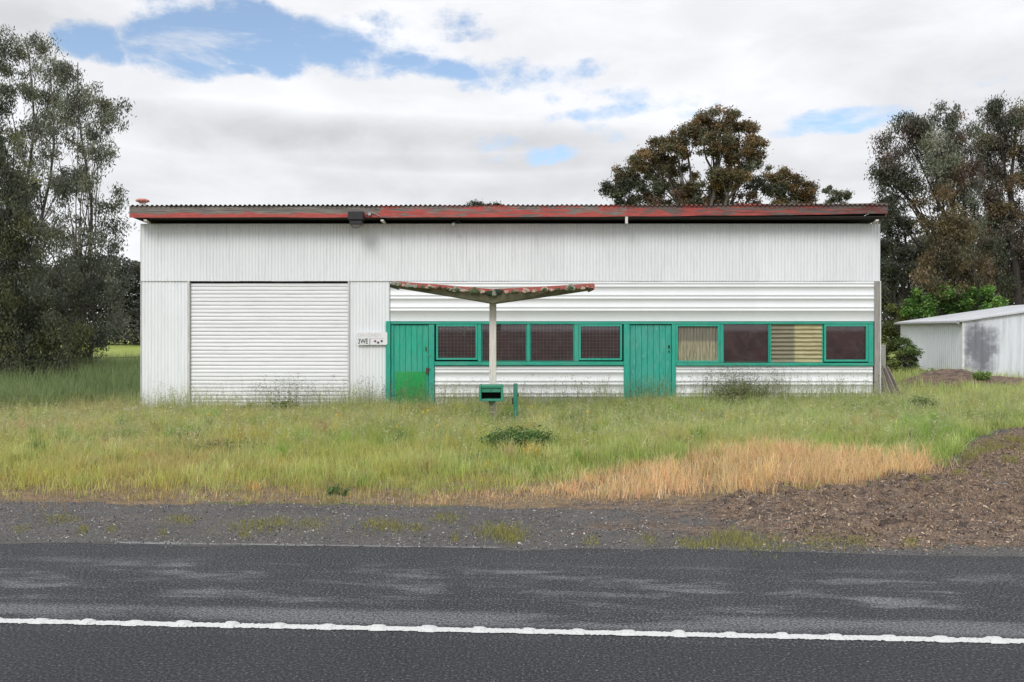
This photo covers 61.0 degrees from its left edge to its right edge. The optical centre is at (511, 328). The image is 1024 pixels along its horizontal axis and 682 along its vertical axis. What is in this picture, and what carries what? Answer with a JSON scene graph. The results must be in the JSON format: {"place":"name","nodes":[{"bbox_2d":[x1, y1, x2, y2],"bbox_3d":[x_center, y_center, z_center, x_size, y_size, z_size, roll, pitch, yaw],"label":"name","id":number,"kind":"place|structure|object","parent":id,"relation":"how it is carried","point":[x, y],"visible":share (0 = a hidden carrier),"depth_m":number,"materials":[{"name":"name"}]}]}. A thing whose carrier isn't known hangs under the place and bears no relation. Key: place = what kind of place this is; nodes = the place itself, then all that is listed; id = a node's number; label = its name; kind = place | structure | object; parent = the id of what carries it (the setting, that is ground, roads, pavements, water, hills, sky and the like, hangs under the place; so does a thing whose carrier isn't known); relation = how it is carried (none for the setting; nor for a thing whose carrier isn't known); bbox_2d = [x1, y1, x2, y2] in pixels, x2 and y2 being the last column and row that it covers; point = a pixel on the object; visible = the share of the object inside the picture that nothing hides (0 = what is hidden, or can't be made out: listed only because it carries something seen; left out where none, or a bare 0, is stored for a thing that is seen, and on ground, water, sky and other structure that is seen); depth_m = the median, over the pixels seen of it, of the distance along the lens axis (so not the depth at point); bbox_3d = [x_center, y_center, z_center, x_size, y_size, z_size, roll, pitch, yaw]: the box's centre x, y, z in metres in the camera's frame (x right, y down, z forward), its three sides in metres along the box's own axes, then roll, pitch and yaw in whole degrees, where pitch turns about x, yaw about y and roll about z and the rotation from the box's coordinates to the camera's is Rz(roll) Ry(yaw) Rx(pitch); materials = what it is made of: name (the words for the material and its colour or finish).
{"place":"outdoors","nodes":[
{"label":"outdoors","id":0,"kind":"place"},
{"bbox_2d":[1,537,1002,681],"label":"road grit","id":1,"kind":"object","parent":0,"point":[501,609],"visible":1,"depth_m":6.18,"materials":[{"name":"grey stone"}]},
{"bbox_2d":[0,542,1023,681],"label":"road","id":2,"kind":"structure","parent":0,"point":[113,622],"depth_m":5.29,"materials":[{"name":"grey asphalt"}]},
{"bbox_2d":[0,375,1023,507],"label":"grass","id":3,"kind":"structure","parent":0,"point":[403,452],"depth_m":11.74,"materials":[{"name":"green plant"}]},
{"bbox_2d":[0,329,1023,555],"bbox_3d":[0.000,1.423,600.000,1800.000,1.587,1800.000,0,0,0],"label":"ground","id":4,"kind":"structure","parent":0,"point":[938,375],"depth_m":8.31,"materials":[{"name":"gravel"}]},
{"bbox_2d":[0,333,57,369],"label":"shrub","id":5,"kind":"object","parent":4,"relation":"on","point":[21,353],"visible":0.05,"depth_m":29.95,"materials":[{"name":"green plant"}]},
{"bbox_2d":[0,24,95,350],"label":"gum tree","id":6,"kind":"object","parent":4,"relation":"on","point":[35,127],"visible":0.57,"depth_m":33.87,"materials":[{"name":"green plant"}]},
{"bbox_2d":[0,124,110,379],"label":"gum tree","id":7,"kind":"object","parent":4,"relation":"on","point":[14,242],"visible":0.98,"depth_m":26.77,"materials":[{"name":"green plant"}]},
{"bbox_2d":[46,287,111,367],"bbox_3d":[-14.451,0.517,29.066,2.316,3.817,1.148,0,0,0],"label":"sapling","id":8,"kind":"object","parent":4,"relation":"on","point":[59,300],"visible":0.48,"depth_m":28.93,"materials":[{"name":"green plant"}]},
{"bbox_2d":[25,56,139,368],"bbox_3d":[-15.435,-3.668,31.241,4.156,12.210,3.493,0,0,22],"label":"gum tree","id":9,"kind":"object","parent":4,"relation":"on","point":[84,184],"visible":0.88,"depth_m":30.86,"materials":[{"name":"green plant"}]},
{"bbox_2d":[172,426,200,438],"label":"weed clump","id":10,"kind":"object","parent":4,"relation":"on","point":[190,434],"visible":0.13,"depth_m":14.55,"materials":[{"name":"green plant"}]},
{"bbox_2d":[196,438,266,454],"bbox_3d":[-4.239,1.779,12.951,1.093,0.288,0.789,0,0,0],"label":"weed clump","id":11,"kind":"object","parent":4,"relation":"on","point":[228,444],"visible":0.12,"depth_m":12.95,"materials":[{"name":"green plant"}]},
{"bbox_2d":[113,542,417,546],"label":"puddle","id":12,"kind":"object","parent":4,"relation":"on","point":[185,543],"visible":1,"depth_m":7.07,"materials":[{"name":"grey liquid"}]},
{"bbox_2d":[270,398,298,411],"bbox_3d":[-5.163,1.798,19.928,0.703,0.496,0.615,0,0,0],"label":"weed clump","id":13,"kind":"object","parent":4,"relation":"on","point":[287,403],"visible":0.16,"depth_m":19.79,"materials":[{"name":"green plant"}]},
{"bbox_2d":[325,484,349,495],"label":"weed clump","id":14,"kind":"object","parent":4,"relation":"on","point":[330,490],"visible":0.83,"depth_m":9.33,"materials":[{"name":"green plant"}]},
{"bbox_2d":[207,408,702,426],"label":"wildflowers","id":15,"kind":"object","parent":4,"relation":"on","point":[454,412],"visible":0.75,"depth_m":17.00,"materials":[{"name":"yellow plant"}]},
{"bbox_2d":[15,340,895,361],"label":"paddock","id":16,"kind":"structure","parent":4,"relation":"on","point":[120,348],"depth_m":74.67,"materials":[{"name":"green plant"}]},
{"bbox_2d":[2,251,139,345],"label":"woodland","id":17,"kind":"object","parent":16,"relation":"on","point":[130,306],"visible":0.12,"depth_m":88.09,"materials":[{"name":"green plant"}]},
{"bbox_2d":[465,199,501,204],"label":"tree","id":18,"kind":"object","parent":16,"relation":"on","point":[471,202],"visible":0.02,"depth_m":59.80,"materials":[{"name":"green plant"}]},
{"bbox_2d":[594,103,774,204],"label":"gum tree","id":19,"kind":"object","parent":16,"relation":"on","point":[709,129],"visible":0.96,"depth_m":46.53,"materials":[{"name":"green plant"}]},
{"bbox_2d":[759,163,823,203],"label":"gum tree","id":20,"kind":"object","parent":16,"relation":"on","point":[781,181],"visible":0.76,"depth_m":49.66,"materials":[{"name":"green plant"}]},
{"bbox_2d":[821,184,854,203],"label":"tree","id":21,"kind":"object","parent":16,"relation":"on","point":[836,196],"visible":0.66,"depth_m":54.88,"materials":[{"name":"green plant"}]},
{"bbox_2d":[874,191,946,327],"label":"gum tree","id":22,"kind":"object","parent":16,"relation":"on","point":[906,259],"visible":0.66,"depth_m":47.78,"materials":[{"name":"green plant"}]},
{"bbox_2d":[880,231,1023,340],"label":"woodland","id":23,"kind":"object","parent":16,"relation":"on","point":[885,318],"visible":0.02,"depth_m":79.81,"materials":[{"name":"green plant"}]},
{"bbox_2d":[968,90,1023,304],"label":"gum tree","id":24,"kind":"object","parent":16,"relation":"on","point":[1008,214],"visible":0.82,"depth_m":39.72,"materials":[{"name":"green plant"}]},
{"bbox_2d":[479,384,502,420],"bbox_3d":[-0.401,1.595,16.880,0.468,0.990,0.360,0,0,0],"label":"letterbox","id":25,"kind":"object","parent":4,"relation":"on","point":[491,394],"visible":0.94,"depth_m":16.73,"materials":[{"name":"green paint"}]},
{"bbox_2d":[390,281,594,417],"bbox_3d":[-0.378,0.593,17.192,3.912,2.990,1.257,0,0,0],"label":"pump canopy","id":26,"kind":"object","parent":4,"relation":"on","point":[492,297],"visible":1,"depth_m":16.64,"materials":[{"name":"beige paint"}]},
{"bbox_2d":[129,198,887,408],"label":"workshop building","id":27,"kind":"structure","parent":4,"relation":"on","point":[232,297],"depth_m":20.50,"materials":[{"name":"white metal"}]},
{"bbox_2d":[187,281,349,408],"bbox_3d":[-5.738,0.565,20.589,3.824,3.371,0.202,0,0,0],"label":"roller door","id":28,"kind":"structure","parent":27,"relation":"in","point":[246,332],"depth_m":20.55,"materials":[{"name":"grey metal"}]},
{"bbox_2d":[348,211,378,227],"bbox_3d":[-3.396,-2.477,19.950,0.706,0.391,0.200,0,0,0],"label":"floodlight","id":29,"kind":"object","parent":27,"relation":"attached to","point":[356,217],"visible":1,"depth_m":19.86,"materials":[{"name":"black plastic"}]},
{"bbox_2d":[357,332,386,344],"bbox_3d":[-3.292,0.241,20.439,0.724,0.302,0.009,0,0,0],"label":"sign","id":30,"kind":"object","parent":27,"relation":"attached to","point":[371,338],"visible":1,"depth_m":20.44,"materials":[{"name":"white metal"}]},
{"bbox_2d":[394,325,429,404],"bbox_3d":[-2.349,1.034,20.483,0.860,2.232,0.137,0,0,0],"label":"door","id":31,"kind":"structure","parent":27,"relation":"in","point":[411,342],"depth_m":20.51,"materials":[{"name":"wood"}]},
{"bbox_2d":[436,324,477,359],"bbox_3d":[-1.300,0.328,20.523,0.976,0.836,0.119,0,0,0],"label":"window","id":32,"kind":"structure","parent":27,"relation":"in","point":[453,341],"depth_m":20.58,"materials":[{"name":"brown glass"}]},
{"bbox_2d":[481,324,526,360],"bbox_3d":[-0.186,0.340,20.538,1.085,0.921,0.089,0,0,0],"label":"window","id":33,"kind":"structure","parent":27,"relation":"in","point":[511,339],"depth_m":20.58,"materials":[{"name":"brown glass"}]},
{"bbox_2d":[434,324,623,364],"bbox_3d":[0.402,0.394,20.494,4.451,0.966,0.112,0,0,0],"label":"window frame","id":34,"kind":"structure","parent":27,"relation":"in","point":[576,361],"depth_m":20.46,"materials":[{"name":"green wood"}]},
{"bbox_2d":[530,324,573,360],"bbox_3d":[0.945,0.340,20.538,1.052,0.921,0.089,0,0,0],"label":"window","id":35,"kind":"structure","parent":27,"relation":"in","point":[548,342],"depth_m":20.58,"materials":[{"name":"brown glass"}]},
{"bbox_2d":[579,324,621,359],"bbox_3d":[2.083,0.332,20.523,1.017,0.845,0.119,0,0,0],"label":"window","id":36,"kind":"structure","parent":27,"relation":"in","point":[596,341],"depth_m":20.58,"materials":[{"name":"brown glass"}]},
{"bbox_2d":[630,325,670,399],"bbox_3d":[3.267,1.032,20.520,0.971,2.235,0.064,0,0,0],"label":"door","id":37,"kind":"structure","parent":27,"relation":"in","point":[650,345],"depth_m":20.51,"materials":[{"name":"green wood"}]},
{"bbox_2d":[676,324,719,362],"bbox_3d":[4.376,0.361,20.497,1.033,0.902,0.066,0,0,0],"label":"window","id":38,"kind":"structure","parent":27,"relation":"in","point":[700,343],"depth_m":20.51,"materials":[{"name":"beige fabric"}]},
{"bbox_2d":[723,324,768,362],"bbox_3d":[5.515,0.357,20.538,1.106,0.954,0.089,0,0,0],"label":"window","id":39,"kind":"structure","parent":27,"relation":"in","point":[743,343],"depth_m":20.58,"materials":[{"name":"brown glass"}]},
{"bbox_2d":[676,324,873,365],"bbox_3d":[6.181,0.399,20.494,4.644,0.974,0.112,0,0,0],"label":"window frame","id":40,"kind":"structure","parent":27,"relation":"in","point":[870,326],"depth_m":20.44,"materials":[{"name":"green wood"}]},
{"bbox_2d":[771,324,822,362],"bbox_3d":[6.710,0.361,20.512,1.241,0.902,0.036,0,0,0],"label":"window","id":41,"kind":"structure","parent":27,"relation":"in","point":[790,343],"depth_m":20.51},
{"bbox_2d":[823,324,867,361],"bbox_3d":[7.864,0.349,20.523,1.033,0.877,0.119,0,0,0],"label":"window","id":42,"kind":"structure","parent":27,"relation":"in","point":[841,342],"depth_m":20.58,"materials":[{"name":"brown glass"}]},
{"bbox_2d":[0,465,1021,511],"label":"dry grass fringe","id":43,"kind":"object","parent":4,"relation":"on","point":[911,484],"visible":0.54,"depth_m":9.26,"materials":[{"name":"plant"}]},
{"bbox_2d":[0,357,1023,463],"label":"seeding grass","id":44,"kind":"structure","parent":4,"relation":"on","point":[468,399],"depth_m":17.61,"materials":[{"name":"green plant"}]},
{"bbox_2d":[0,472,1023,555],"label":"gravel","id":45,"kind":"structure","parent":4,"relation":"on","point":[199,509],"depth_m":8.11,"materials":[{"name":"gravel"}]},
{"bbox_2d":[0,351,1023,410],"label":"meadow grass","id":46,"kind":"structure","parent":4,"relation":"on","point":[99,380],"depth_m":24.60,"materials":[{"name":"green plant"}]},
{"bbox_2d":[0,388,1023,490],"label":"grass clumps","id":47,"kind":"object","parent":4,"relation":"on","point":[325,427],"visible":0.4,"depth_m":14.27,"materials":[{"name":"green plant"}]},
{"bbox_2d":[512,383,518,424],"bbox_3d":[0.065,1.578,16.900,0.125,1.007,0.080,0,0,0],"label":"short post","id":48,"kind":"object","parent":4,"relation":"on","point":[515,397],"visible":0.86,"depth_m":16.86,"materials":[{"name":"green wood"}]},
{"bbox_2d":[8,430,1023,556],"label":"verge tufts","id":49,"kind":"object","parent":4,"relation":"on","point":[496,530],"visible":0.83,"depth_m":7.64,"materials":[{"name":"green plant"}]},
{"bbox_2d":[478,422,558,451],"bbox_3d":[0.107,1.626,12.997,1.232,0.486,1.036,0,0,0],"label":"weed clump","id":50,"kind":"object","parent":4,"relation":"on","point":[526,436],"visible":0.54,"depth_m":12.86,"materials":[{"name":"green plant"}]},
{"bbox_2d":[705,374,775,407],"bbox_3d":[5.182,1.440,19.829,1.680,0.890,1.337,0,0,0],"label":"weed clump","id":51,"kind":"object","parent":4,"relation":"on","point":[730,388],"visible":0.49,"depth_m":19.63,"materials":[{"name":"green plant"}]},
{"bbox_2d":[704,426,1023,552],"bbox_3d":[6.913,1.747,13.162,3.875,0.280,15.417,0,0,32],"label":"bark mulch","id":52,"kind":"object","parent":4,"relation":"on","point":[921,509],"visible":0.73,"depth_m":8.32,"materials":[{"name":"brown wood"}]},
{"bbox_2d":[881,345,885,375],"bbox_3d":[11.579,1.220,27.500,0.450,1.385,0.100,0,0,0],"label":"gate post","id":53,"kind":"object","parent":4,"relation":"on","point":[883,354],"visible":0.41,"depth_m":27.45,"materials":[{"name":"white paint"}]},
{"bbox_2d":[881,365,889,392],"bbox_3d":[8.920,1.367,20.695,0.030,1.003,0.640,0,0,-5],"label":"timber board","id":54,"kind":"object","parent":4,"relation":"on","point":[884,377],"visible":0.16,"depth_m":20.82,"materials":[{"name":"grey wood"}]},
{"bbox_2d":[882,365,894,394],"bbox_3d":[9.126,1.366,21.044,0.030,0.913,0.701,0,0,-7],"label":"timber board","id":55,"kind":"object","parent":4,"relation":"on","point":[888,384],"visible":0.34,"depth_m":21.05,"materials":[{"name":"grey wood"}]},
{"bbox_2d":[884,367,896,396],"bbox_3d":[9.136,1.356,20.894,0.030,0.801,0.649,0,0,-8],"label":"timber board","id":56,"kind":"object","parent":4,"relation":"on","point":[889,378],"visible":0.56,"depth_m":20.98,"materials":[{"name":"grey wood"}]},
{"bbox_2d":[887,367,901,395],"bbox_3d":[9.445,1.379,21.444,0.025,0.798,0.692,0,0,-9],"label":"timber board","id":57,"kind":"object","parent":4,"relation":"on","point":[892,378],"visible":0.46,"depth_m":21.51,"materials":[{"name":"grey wood"}]},
{"bbox_2d":[881,302,913,360],"bbox_3d":[15.644,0.410,35.516,1.935,3.031,1.452,0,0,0],"label":"bush","id":58,"kind":"object","parent":4,"relation":"on","point":[891,329],"visible":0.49,"depth_m":35.39,"materials":[{"name":"green plant"}]},
{"bbox_2d":[886,334,924,374],"bbox_3d":[13.110,1.062,29.173,1.684,1.716,0.986,0,0,0],"label":"bush","id":59,"kind":"object","parent":4,"relation":"on","point":[907,355],"visible":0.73,"depth_m":29.09,"materials":[{"name":"green plant"}]},
{"bbox_2d":[908,394,939,410],"bbox_3d":[8.492,1.585,18.014,0.630,0.461,0.584,0,0,0],"label":"weed clump","id":60,"kind":"object","parent":4,"relation":"on","point":[924,399],"visible":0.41,"depth_m":17.93,"materials":[{"name":"green plant"}]},
{"bbox_2d":[864,99,1009,310],"bbox_3d":[17.838,-3.778,36.560,4.894,11.485,5.831,0,0,43],"label":"gum tree","id":61,"kind":"object","parent":4,"relation":"on","point":[949,171],"visible":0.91,"depth_m":35.51,"materials":[{"name":"green plant"}]},
{"bbox_2d":[899,279,1008,318],"bbox_3d":[17.659,-0.029,34.749,4.322,3.915,1.683,0,0,4],"label":"leafy shrub","id":62,"kind":"object","parent":4,"relation":"on","point":[916,310],"visible":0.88,"depth_m":34.61,"materials":[{"name":"green plant"}]},
{"bbox_2d":[894,305,1023,376],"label":"shed","id":63,"kind":"structure","parent":4,"relation":"on","point":[985,340],"depth_m":26.77,"materials":[{"name":"white paint"}]},
{"bbox_2d":[970,370,992,379],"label":"weed clump","id":64,"kind":"object","parent":4,"relation":"on","point":[985,376],"visible":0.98,"depth_m":23.53,"materials":[{"name":"green plant"}]},
{"bbox_2d":[0,0,1023,326],"label":"sky","id":65,"kind":"structure","parent":0,"point":[365,102],"materials":[{"name":"white"}]}
]}

